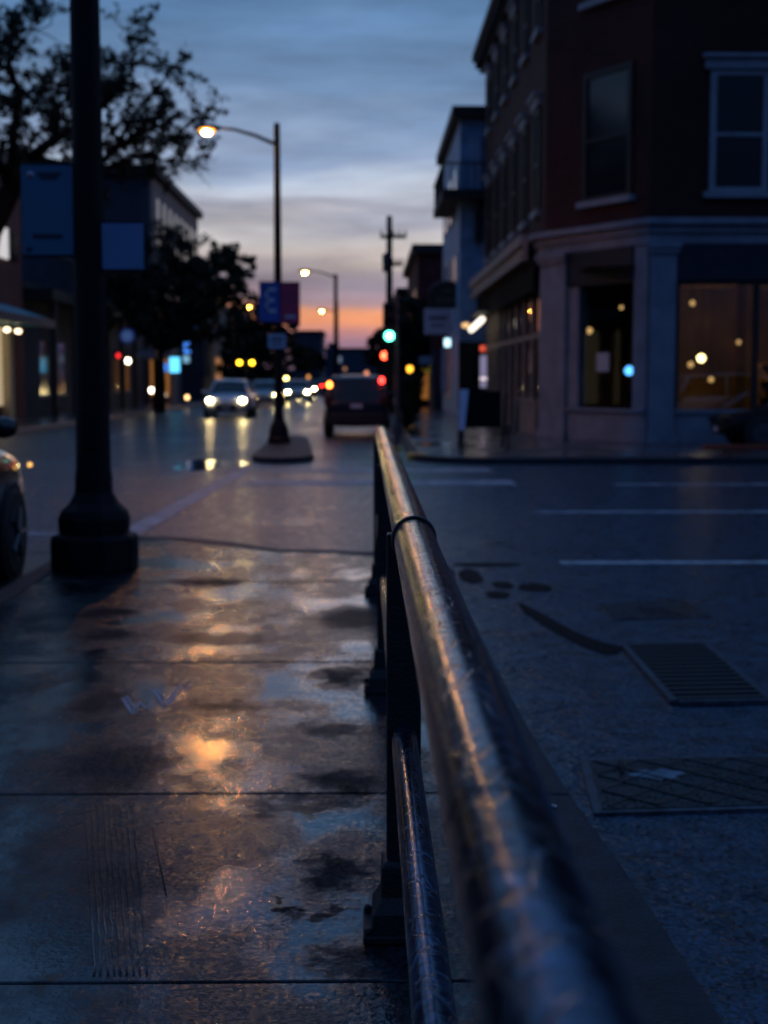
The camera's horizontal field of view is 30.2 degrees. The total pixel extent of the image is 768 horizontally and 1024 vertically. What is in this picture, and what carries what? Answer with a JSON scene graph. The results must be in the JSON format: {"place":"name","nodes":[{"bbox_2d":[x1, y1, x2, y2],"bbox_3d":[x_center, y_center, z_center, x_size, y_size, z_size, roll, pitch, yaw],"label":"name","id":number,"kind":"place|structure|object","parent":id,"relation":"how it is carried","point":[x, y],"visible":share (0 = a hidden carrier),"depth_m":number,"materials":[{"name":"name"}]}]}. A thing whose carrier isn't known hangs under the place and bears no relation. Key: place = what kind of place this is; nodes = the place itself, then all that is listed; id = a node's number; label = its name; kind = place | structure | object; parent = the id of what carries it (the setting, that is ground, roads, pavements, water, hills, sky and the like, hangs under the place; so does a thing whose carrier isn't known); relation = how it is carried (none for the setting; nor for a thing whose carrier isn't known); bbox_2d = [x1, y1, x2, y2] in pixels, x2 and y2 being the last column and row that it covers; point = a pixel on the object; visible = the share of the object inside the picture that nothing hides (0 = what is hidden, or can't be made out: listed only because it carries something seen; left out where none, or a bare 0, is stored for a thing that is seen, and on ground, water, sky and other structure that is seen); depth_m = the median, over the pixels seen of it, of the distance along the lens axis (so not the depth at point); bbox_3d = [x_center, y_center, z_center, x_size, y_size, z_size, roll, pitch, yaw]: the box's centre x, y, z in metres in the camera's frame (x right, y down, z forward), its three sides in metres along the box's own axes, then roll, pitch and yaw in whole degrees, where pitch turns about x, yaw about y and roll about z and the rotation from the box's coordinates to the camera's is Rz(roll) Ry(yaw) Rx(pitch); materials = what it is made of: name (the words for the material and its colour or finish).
{"place":"outdoors","nodes":[
{"label":"outdoors","id":0,"kind":"place"},
{"bbox_2d":[13,399,204,428],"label":"sidewalk","id":1,"kind":"structure","parent":0,"point":[37,420],"depth_m":56.86,"materials":[{"name":"concrete"}]},
{"bbox_2d":[0,151,54,418],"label":"brick shop","id":2,"kind":"structure","parent":1,"relation":"on","point":[12,383],"depth_m":52.19,"materials":[{"name":"brown"}]},
{"bbox_2d":[0,328,2,405],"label":"shop window","id":3,"kind":"structure","parent":2,"relation":"in","point":[1,381],"depth_m":51.45,"materials":[{"name":"yellow"}]},
{"bbox_2d":[0,228,8,258],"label":"window","id":4,"kind":"structure","parent":2,"relation":"in","point":[4,247],"depth_m":51.75,"materials":[{"name":"white"}]},
{"bbox_2d":[10,230,17,262],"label":"window","id":5,"kind":"structure","parent":2,"relation":"in","point":[13,235],"depth_m":53.27,"materials":[{"name":"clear glass"}]},
{"bbox_2d":[22,257,153,415],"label":"balcony building","id":6,"kind":"structure","parent":1,"relation":"on","point":[49,367],"depth_m":60.17,"materials":[{"name":"stone"}]},
{"bbox_2d":[39,341,49,396],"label":"window","id":7,"kind":"structure","parent":6,"relation":"in","point":[43,351],"depth_m":59.10,"materials":[{"name":"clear glass"}]},
{"bbox_2d":[58,343,66,395],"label":"window","id":8,"kind":"structure","parent":6,"relation":"in","point":[61,347],"depth_m":62.61,"materials":[{"name":"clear glass"}]},
{"bbox_2d":[113,349,119,392],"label":"window","id":9,"kind":"structure","parent":6,"relation":"in","point":[115,360],"depth_m":76.15,"materials":[{"name":"brown glass"}]},
{"bbox_2d":[125,351,129,391],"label":"window","id":10,"kind":"structure","parent":6,"relation":"in","point":[126,352],"depth_m":79.98,"materials":[{"name":"brown glass"}]},
{"bbox_2d":[20,165,202,399],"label":"corniced building","id":11,"kind":"structure","parent":1,"relation":"on","point":[173,205],"depth_m":86.74,"materials":[{"name":"stone"}]},
{"bbox_2d":[156,198,159,252],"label":"window","id":12,"kind":"structure","parent":11,"relation":"in","point":[157,201],"depth_m":88.55,"materials":[{"name":"grey glass"}]},
{"bbox_2d":[138,329,175,402],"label":"warm shop","id":13,"kind":"structure","parent":1,"relation":"on","point":[171,387],"depth_m":85.63,"materials":[{"name":"orange"}]},
{"bbox_2d":[150,359,169,395],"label":"shop window","id":14,"kind":"structure","parent":13,"relation":"in","point":[151,360],"depth_m":85.49,"materials":[{"name":"orange"}]},
{"bbox_2d":[181,320,215,398],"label":"gabled house","id":15,"kind":"structure","parent":1,"relation":"on","point":[198,374],"depth_m":100.44,"materials":[{"name":"stone"}]},
{"bbox_2d":[210,301,258,386],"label":"row shop","id":16,"kind":"structure","parent":1,"relation":"on","point":[223,317],"depth_m":123.70,"materials":[{"name":"stone"}]},
{"bbox_2d":[119,320,135,343],"bbox_3d":[-11.094,-7.774,61.446,0.720,1.060,0.110,0,5,-1],"label":"round sign","id":17,"kind":"object","parent":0,"point":[127,335],"visible":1,"depth_m":61.41,"materials":[{"name":"blue"}]},
{"bbox_2d":[136,349,157,358],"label":"white awning","id":18,"kind":"object","parent":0,"point":[146,353],"visible":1,"depth_m":65.45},
{"bbox_2d":[169,357,180,372],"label":"illuminated sign","id":19,"kind":"object","parent":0,"point":[174,364],"visible":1,"depth_m":73.45,"materials":[{"name":"blue"}]},
{"bbox_2d":[0,390,407,589],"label":"street","id":20,"kind":"structure","parent":0,"point":[193,434],"depth_m":38.13,"materials":[{"name":"grey asphalt"}]},
{"bbox_2d":[0,416,32,579],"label":"parked car","id":21,"kind":"object","parent":20,"relation":"on","point":[13,531],"visible":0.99,"depth_m":11.45,"materials":[{"name":"black metal"}]},
{"bbox_2d":[15,402,203,434],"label":"kerb","id":22,"kind":"structure","parent":20,"relation":"on","point":[42,428],"depth_m":48.50,"materials":[{"name":"concrete"}]},
{"bbox_2d":[106,218,257,411],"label":"street tree","id":23,"kind":"object","parent":20,"relation":"on","point":[199,287],"visible":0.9,"depth_m":66.97,"materials":[{"name":"green plant"}]},
{"bbox_2d":[202,379,257,417],"bbox_3d":[-6.340,-4.705,59.048,2.280,1.625,4.669,0,5,-1],"label":"oncoming car","id":24,"kind":"object","parent":20,"relation":"on","point":[232,395],"visible":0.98,"depth_m":57.42,"materials":[{"name":"silver metal"}]},
{"bbox_2d":[231,300,254,378],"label":"street lamp","id":25,"kind":"object","parent":20,"relation":"on","point":[232,353],"visible":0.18,"depth_m":71.39,"materials":[{"name":"metal"}]},
{"bbox_2d":[237,358,254,379],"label":"beacon post","id":26,"kind":"object","parent":20,"relation":"on","point":[246,362],"visible":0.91,"depth_m":83.42,"materials":[{"name":"metal"}]},
{"bbox_2d":[209,296,311,382],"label":"street tree","id":27,"kind":"object","parent":20,"relation":"on","point":[251,340],"visible":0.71,"depth_m":103.11,"materials":[{"name":"green plant"}]},
{"bbox_2d":[253,380,285,405],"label":"oncoming car","id":28,"kind":"object","parent":20,"relation":"on","point":[265,390],"visible":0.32,"depth_m":78.82,"materials":[{"name":"grey metal"}]},
{"bbox_2d":[252,435,313,463],"bbox_3d":[-2.275,-1.450,32.131,1.228,0.150,10.503,0,5,-4],"label":"median","id":29,"kind":"object","parent":20,"relation":"on","point":[297,449],"visible":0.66,"depth_m":28.69,"materials":[{"name":"concrete"}]},
{"bbox_2d":[192,122,299,442],"bbox_3d":[-3.091,-5.140,32.121,2.396,7.160,0.540,0,5,-1],"label":"street lamp","id":30,"kind":"object","parent":29,"relation":"on","point":[279,302],"visible":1,"depth_m":32.03,"materials":[{"name":"metal"}]},
{"bbox_2d":[283,380,314,401],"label":"oncoming car","id":31,"kind":"object","parent":20,"relation":"on","point":[299,389],"visible":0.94,"depth_m":94.20,"materials":[{"name":"grey metal"}]},
{"bbox_2d":[292,330,325,379],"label":"distant block","id":32,"kind":"structure","parent":20,"relation":"on","point":[314,338],"depth_m":188.63,"materials":[{"name":"stone"}]},
{"bbox_2d":[301,379,319,396],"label":"oncoming car","id":33,"kind":"object","parent":20,"relation":"on","point":[313,382],"visible":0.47,"depth_m":122.88,"materials":[{"name":"white metal"}]},
{"bbox_2d":[301,345,328,379],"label":"street tree","id":34,"kind":"object","parent":20,"relation":"on","point":[318,361],"visible":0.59,"depth_m":149.04,"materials":[{"name":"green plant"}]},
{"bbox_2d":[298,269,337,375],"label":"street lamp","id":35,"kind":"object","parent":20,"relation":"on","point":[304,271],"visible":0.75,"depth_m":69.30,"materials":[{"name":"metal"}]},
{"bbox_2d":[319,379,329,391],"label":"leaving car","id":36,"kind":"object","parent":20,"relation":"on","point":[324,387],"visible":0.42,"depth_m":147.30,"materials":[{"name":"red metal"}]},
{"bbox_2d":[327,343,333,378],"bbox_3d":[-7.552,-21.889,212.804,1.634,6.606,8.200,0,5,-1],"label":"distant house","id":37,"kind":"structure","parent":20,"relation":"on","point":[330,360],"depth_m":208.74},
{"bbox_2d":[320,374,393,435],"bbox_3d":[-0.782,-3.091,41.080,2.200,1.787,4.470,0,5,-1],"label":"dark suv","id":38,"kind":"object","parent":20,"relation":"on","point":[356,400],"visible":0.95,"depth_m":38.95,"materials":[{"name":"black metal"}]},
{"bbox_2d":[0,536,723,1023],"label":"kerb","id":39,"kind":"structure","parent":20,"relation":"on","point":[668,988],"depth_m":4.01,"materials":[{"name":"concrete"}]},
{"bbox_2d":[361,321,382,375],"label":"street tree","id":40,"kind":"object","parent":20,"relation":"on","point":[373,359],"visible":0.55,"depth_m":118.85,"materials":[{"name":"green plant"}]},
{"bbox_2d":[380,216,406,412],"bbox_3d":[0.377,-8.465,61.409,1.101,8.519,0.612,-2,6,-18],"label":"utility pole","id":41,"kind":"object","parent":20,"relation":"on","point":[388,263],"visible":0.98,"depth_m":61.23,"materials":[{"name":"brown wood"}]},
{"bbox_2d":[394,418,401,451],"bbox_3d":[0.254,-1.578,29.075,0.220,0.680,0.220,0,5,-1],"label":"bollard","id":42,"kind":"object","parent":20,"relation":"on","point":[396,434],"visible":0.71,"depth_m":29.03,"materials":[{"name":"metal"}]},
{"bbox_2d":[0,539,476,1023],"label":"sidewalk","id":43,"kind":"structure","parent":0,"point":[192,782],"depth_m":5.09,"materials":[{"name":"concrete"}]},
{"bbox_2d":[20,0,143,573],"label":"street lamp","id":44,"kind":"object","parent":43,"relation":"on","point":[63,214],"visible":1,"depth_m":10.95,"materials":[{"name":"metal"}]},
{"bbox_2d":[81,410,96,448],"bbox_3d":[-2.283,-0.638,11.016,0.120,0.300,0.027,0,5,-1],"label":"access door","id":45,"kind":"structure","parent":44,"relation":"in","point":[88,417],"depth_m":11.00,"materials":[{"name":"paint"}]},
{"bbox_2d":[363,427,649,1023],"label":"guard rail","id":46,"kind":"object","parent":43,"relation":"on","point":[540,946],"visible":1,"depth_m":1.41,"materials":[{"name":"metal"}]},
{"bbox_2d":[0,0,489,368],"label":"sky","id":47,"kind":"structure","parent":0,"point":[361,94],"materials":[{"name":"blue"}]},
{"bbox_2d":[259,363,384,382],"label":"hill","id":48,"kind":"structure","parent":0,"point":[290,374],"depth_m":417.74,"materials":[{"name":"black plant"}]},
{"bbox_2d":[17,460,767,1023],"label":"cross street","id":49,"kind":"structure","parent":0,"point":[699,882],"depth_m":11.62,"materials":[{"name":"grey asphalt"}]},
{"bbox_2d":[173,459,249,470],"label":"street puddle","id":50,"kind":"object","parent":49,"relation":"on","point":[197,464],"visible":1,"depth_m":26.55,"materials":[{"name":"liquid"}]},
{"bbox_2d":[27,413,767,534],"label":"worn road marking","id":51,"kind":"object","parent":49,"relation":"on","point":[146,523],"visible":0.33,"depth_m":21.58,"materials":[{"name":"paint"}]},
{"bbox_2d":[459,587,606,845],"bbox_3d":[0.774,0.877,7.878,0.414,0.001,6.300,0,5,-1],"label":"gutter silt","id":52,"kind":"object","parent":49,"relation":"on","point":[559,753],"visible":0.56,"depth_m":7.21,"materials":[{"name":"soil"}]},
{"bbox_2d":[453,562,621,653],"bbox_3d":[1.030,0.638,10.390,0.643,0.001,4.177,0,5,-5],"label":"tar seam","id":53,"kind":"object","parent":49,"relation":"on","point":[469,575],"visible":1,"depth_m":9.93,"materials":[{"name":"black asphalt"}]},
{"bbox_2d":[597,601,710,620],"bbox_3d":[1.871,0.686,9.918,0.688,0.006,0.825,0,5,-1],"label":"asphalt patch","id":54,"kind":"object","parent":49,"relation":"on","point":[647,610],"visible":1,"depth_m":9.90,"materials":[{"name":"asphalt"}]},
{"bbox_2d":[559,561,767,563],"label":"lane line","id":55,"kind":"object","parent":49,"relation":"on","point":[663,562],"visible":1,"depth_m":12.47,"materials":[{"name":"paint"}]},
{"bbox_2d":[580,754,767,816],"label":"utility cover","id":56,"kind":"object","parent":49,"relation":"on","point":[665,785],"visible":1,"depth_m":5.61,"materials":[{"name":"metal"}]},
{"bbox_2d":[621,641,767,705],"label":"drain grate","id":57,"kind":"object","parent":49,"relation":"on","point":[689,673],"visible":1,"depth_m":7.67,"materials":[{"name":"metal"}]},
{"bbox_2d":[391,398,767,456],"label":"sidewalk","id":58,"kind":"structure","parent":0,"point":[434,432],"depth_m":31.66,"materials":[{"name":"concrete"}]},
{"bbox_2d":[381,351,394,409],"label":"traffic signal","id":59,"kind":"object","parent":58,"relation":"on","point":[382,362],"visible":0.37,"depth_m":65.62,"materials":[{"name":"metal"}]},
{"bbox_2d":[393,288,406,397],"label":"shop","id":60,"kind":"structure","parent":58,"relation":"on","point":[400,292],"depth_m":92.22,"materials":[{"name":"brick"}]},
{"bbox_2d":[371,293,430,407],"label":"street tree","id":61,"kind":"object","parent":58,"relation":"on","point":[414,342],"visible":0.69,"depth_m":70.76,"materials":[{"name":"green plant"}]},
{"bbox_2d":[400,371,426,427],"bbox_3d":[0.807,-3.374,42.940,0.980,1.778,1.093,0,5,-1],"label":"shrub","id":62,"kind":"object","parent":58,"relation":"on","point":[411,389],"visible":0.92,"depth_m":42.67,"materials":[{"name":"green plant"}]},
{"bbox_2d":[403,244,442,406],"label":"plum building","id":63,"kind":"structure","parent":58,"relation":"on","point":[423,270],"depth_m":73.24,"materials":[{"name":"brick"}]},
{"bbox_2d":[421,373,428,398],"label":"shop window","id":64,"kind":"structure","parent":63,"relation":"in","point":[425,395],"depth_m":73.66,"materials":[{"name":"orange"}]},
{"bbox_2d":[429,334,441,408],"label":"shop","id":65,"kind":"structure","parent":58,"relation":"on","point":[435,397],"depth_m":68.41,"materials":[{"name":"stone"}]},
{"bbox_2d":[418,356,431,364],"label":"blue awning","id":66,"kind":"object","parent":65,"relation":"attached to","point":[424,360],"visible":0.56,"depth_m":69.62,"materials":[{"name":"fabric"}]},
{"bbox_2d":[433,105,484,415],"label":"blue building","id":67,"kind":"structure","parent":58,"relation":"on","point":[459,195],"depth_m":55.57,"materials":[{"name":"blue paint"}]},
{"bbox_2d":[424,299,451,333],"bbox_3d":[2.251,-8.181,59.524,1.151,1.471,0.130,0,5,-1],"label":"square sign","id":68,"kind":"object","parent":67,"relation":"attached to","point":[437,321],"visible":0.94,"depth_m":59.49,"materials":[{"name":"white"}]},
{"bbox_2d":[432,334,447,348],"bbox_3d":[2.543,-7.640,63.688,0.794,0.712,0.230,0,5,-1],"label":"red awning","id":69,"kind":"object","parent":67,"relation":"attached to","point":[437,341],"visible":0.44,"depth_m":63.57,"materials":[{"name":"fabric"}]},
{"bbox_2d":[428,280,455,308],"bbox_3d":[2.943,-8.788,57.465,2.318,1.118,0.133,0,5,-1],"label":"arched sign","id":70,"kind":"object","parent":67,"relation":"attached to","point":[442,294],"visible":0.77,"depth_m":57.41,"materials":[{"name":"metal"}]},
{"bbox_2d":[441,348,447,391],"bbox_3d":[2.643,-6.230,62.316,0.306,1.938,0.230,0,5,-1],"label":"pale door","id":71,"kind":"structure","parent":67,"relation":"attached to","point":[444,369],"depth_m":62.21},
{"bbox_2d":[453,168,456,220],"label":"window","id":72,"kind":"structure","parent":67,"relation":"in","point":[455,172],"depth_m":57.34,"materials":[{"name":"grey glass"}]},
{"bbox_2d":[458,342,481,408],"bbox_3d":[3.383,-5.360,55.740,0.920,2.600,0.096,0,5,-1],"label":"shop window","id":73,"kind":"structure","parent":67,"relation":"in","point":[469,353],"depth_m":55.66,"materials":[{"name":"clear glass"}]},
{"bbox_2d":[469,137,480,188],"bbox_3d":[3.519,-13.464,54.952,0.450,2.000,0.145,0,5,-1],"label":"door","id":74,"kind":"structure","parent":67,"relation":"in","point":[474,142],"depth_m":54.88,"materials":[{"name":"blue"}]},
{"bbox_2d":[457,389,509,450],"bbox_3d":[2.085,-1.953,30.055,1.073,1.272,1.452,0,5,-1],"label":"sandwich board","id":75,"kind":"object","parent":58,"relation":"on","point":[479,409],"visible":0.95,"depth_m":29.64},
{"bbox_2d":[469,0,767,442],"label":"corner building","id":76,"kind":"structure","parent":58,"relation":"on","point":[626,143],"depth_m":34.24,"materials":[{"name":"red brick"}]},
{"bbox_2d":[462,310,490,331],"bbox_3d":[3.295,-6.825,51.215,0.646,0.628,5.813,0,5,-1],"label":"strip light","id":77,"kind":"object","parent":76,"relation":"attached to","point":[479,314],"visible":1,"depth_m":50.27,"materials":[{"name":"beige"}]},
{"bbox_2d":[479,355,485,388],"bbox_3d":[3.875,-5.372,54.402,0.480,1.298,0.080,0,5,-1],"label":"window neon","id":78,"kind":"object","parent":76,"relation":"attached to","point":[482,367],"depth_m":54.36,"materials":[{"name":"purple"}]},
{"bbox_2d":[482,173,491,263],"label":"window","id":79,"kind":"structure","parent":76,"relation":"in","point":[487,177],"depth_m":51.31,"materials":[{"name":"black glass"}]},
{"bbox_2d":[483,63,492,136],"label":"window","id":80,"kind":"structure","parent":76,"relation":"in","point":[488,70],"depth_m":50.91,"materials":[{"name":"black glass"}]},
{"bbox_2d":[489,160,499,256],"bbox_3d":[3.796,-10.394,48.894,0.260,3.116,1.500,0,5,-1],"label":"window","id":81,"kind":"structure","parent":76,"relation":"in","point":[495,165],"depth_m":48.57,"materials":[{"name":"black glass"}]},
{"bbox_2d":[490,44,500,122],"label":"window","id":82,"kind":"structure","parent":76,"relation":"in","point":[495,52],"depth_m":48.13,"materials":[{"name":"black glass"}]},
{"bbox_2d":[497,146,508,249],"bbox_3d":[3.834,-10.121,46.007,0.260,3.116,1.500,0,5,-1],"label":"window","id":83,"kind":"structure","parent":76,"relation":"in","point":[503,151],"depth_m":45.65,"materials":[{"name":"black glass"}]},
{"bbox_2d":[498,22,509,106],"bbox_3d":[3.834,-14.322,45.611,0.260,2.343,1.500,0,5,-1],"label":"window","id":84,"kind":"structure","parent":76,"relation":"in","point":[503,31],"depth_m":45.18,"materials":[{"name":"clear glass"}]},
{"bbox_2d":[505,130,517,240],"bbox_3d":[3.872,-9.849,43.120,0.260,3.116,1.500,0,5,-1],"label":"window","id":85,"kind":"structure","parent":76,"relation":"in","point":[512,137],"depth_m":42.73,"materials":[{"name":"black glass"}]},
{"bbox_2d":[506,0,518,88],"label":"window","id":86,"kind":"structure","parent":76,"relation":"in","point":[513,7],"depth_m":42.53,"materials":[{"name":"black glass"}]},
{"bbox_2d":[515,112,529,231],"bbox_3d":[3.910,-9.576,40.233,0.260,3.116,1.500,0,5,-1],"label":"window","id":87,"kind":"structure","parent":76,"relation":"in","point":[523,119],"depth_m":39.88,"materials":[{"name":"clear glass"}]},
{"bbox_2d":[519,0,529,67],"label":"window","id":88,"kind":"structure","parent":76,"relation":"in","point":[526,3],"depth_m":39.86,"materials":[{"name":"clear glass"}]},
{"bbox_2d":[527,91,542,220],"bbox_3d":[3.948,-9.304,37.346,0.260,3.116,1.500,0,5,-1],"label":"window","id":89,"kind":"structure","parent":76,"relation":"in","point":[535,100],"depth_m":37.10,"materials":[{"name":"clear glass"}]},
{"bbox_2d":[531,0,542,43],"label":"window","id":90,"kind":"structure","parent":76,"relation":"in","point":[538,31],"depth_m":36.86,"materials":[{"name":"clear glass"}]},
{"bbox_2d":[578,0,613,10],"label":"window","id":91,"kind":"structure","parent":76,"relation":"in","point":[588,4],"depth_m":33.86,"materials":[{"name":"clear glass"}]},
{"bbox_2d":[596,353,608,371],"bbox_3d":[5.288,-3.622,34.382,0.006,0.453,0.474,-3,6,-30],"label":"paper notice","id":92,"kind":"object","parent":76,"relation":"attached to","point":[602,362],"visible":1,"depth_m":34.38,"materials":[{"name":"paper"}]},
{"bbox_2d":[575,60,635,208],"bbox_3d":[5.264,-8.901,33.696,0.180,3.190,2.056,-3,6,-30],"label":"window","id":93,"kind":"structure","parent":76,"relation":"in","point":[608,92],"depth_m":33.69,"materials":[{"name":"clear glass"}]},
{"bbox_2d":[625,283,631,374],"bbox_3d":[6.056,-4.636,35.021,0.220,2.520,0.038,0,5,-1],"label":"neon sign","id":94,"kind":"object","parent":76,"relation":"hanging from","point":[628,370],"visible":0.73,"depth_m":35.10,"materials":[{"name":"blue"}]},
{"bbox_2d":[688,306,693,366],"bbox_3d":[8.174,-4.999,37.808,0.160,2.301,0.160,0,5,-1],"label":"pendant lamp","id":95,"kind":"object","parent":76,"relation":"hanging from","point":[690,364],"visible":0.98,"depth_m":37.84,"materials":[{"name":"orange"}]},
{"bbox_2d":[697,285,704,361],"bbox_3d":[8.122,-4.920,36.308,0.200,2.177,0.200,0,5,-1],"label":"pendant lamp","id":96,"kind":"object","parent":76,"relation":"hanging from","point":[701,358],"visible":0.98,"depth_m":36.32,"materials":[{"name":"white"}]},
{"bbox_2d":[708,285,713,381],"bbox_3d":[8.500,-4.711,36.835,0.140,2.691,0.140,0,5,-1],"label":"pendant lamp","id":97,"kind":"object","parent":76,"relation":"hanging from","point":[711,379],"visible":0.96,"depth_m":36.87,"materials":[{"name":"orange"}]},
{"bbox_2d":[702,52,767,197],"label":"window","id":98,"kind":"structure","parent":76,"relation":"in","point":[738,132],"depth_m":32.39,"materials":[{"name":"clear glass"}]},
{"bbox_2d":[708,401,767,444],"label":"kerbside car","id":99,"kind":"object","parent":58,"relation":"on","point":[747,427],"visible":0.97,"depth_m":30.50,"materials":[{"name":"black metal"}]},
{"bbox_2d":[703,444,767,448],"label":"wheel stop","id":100,"kind":"object","parent":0,"point":[757,446],"visible":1,"depth_m":30.11,"materials":[{"name":"red paint"}]},
{"label":"ground","id":101,"kind":"structure","parent":0,"visible":0},
{"bbox_2d":[0,0,229,237],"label":"street tree","id":102,"kind":"object","parent":101,"relation":"on","point":[138,138],"visible":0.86,"depth_m":38.80,"materials":[{"name":"green plant"}]},
{"bbox_2d":[325,348,375,378],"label":"distant hall","id":103,"kind":"structure","parent":101,"relation":"on","point":[350,359],"depth_m":238.65,"materials":[{"name":"blue"}]},
{"bbox_2d":[389,412,767,463],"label":"kerb","id":104,"kind":"structure","parent":101,"relation":"on","point":[407,444],"depth_m":26.71,"materials":[{"name":"concrete"}]},
{"bbox_2d":[383,296,402,433],"bbox_3d":[0.243,-3.895,37.798,0.544,3.654,0.380,0,5,-1],"label":"traffic signal","id":105,"kind":"object","parent":104,"relation":"on","point":[391,323],"visible":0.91,"depth_m":37.70,"materials":[{"name":"metal"}]},
{"bbox_2d":[407,452,427,459],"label":"yellow kerb end","id":106,"kind":"structure","parent":104,"relation":"on","point":[410,455],"depth_m":28.08,"materials":[{"name":"paint"}]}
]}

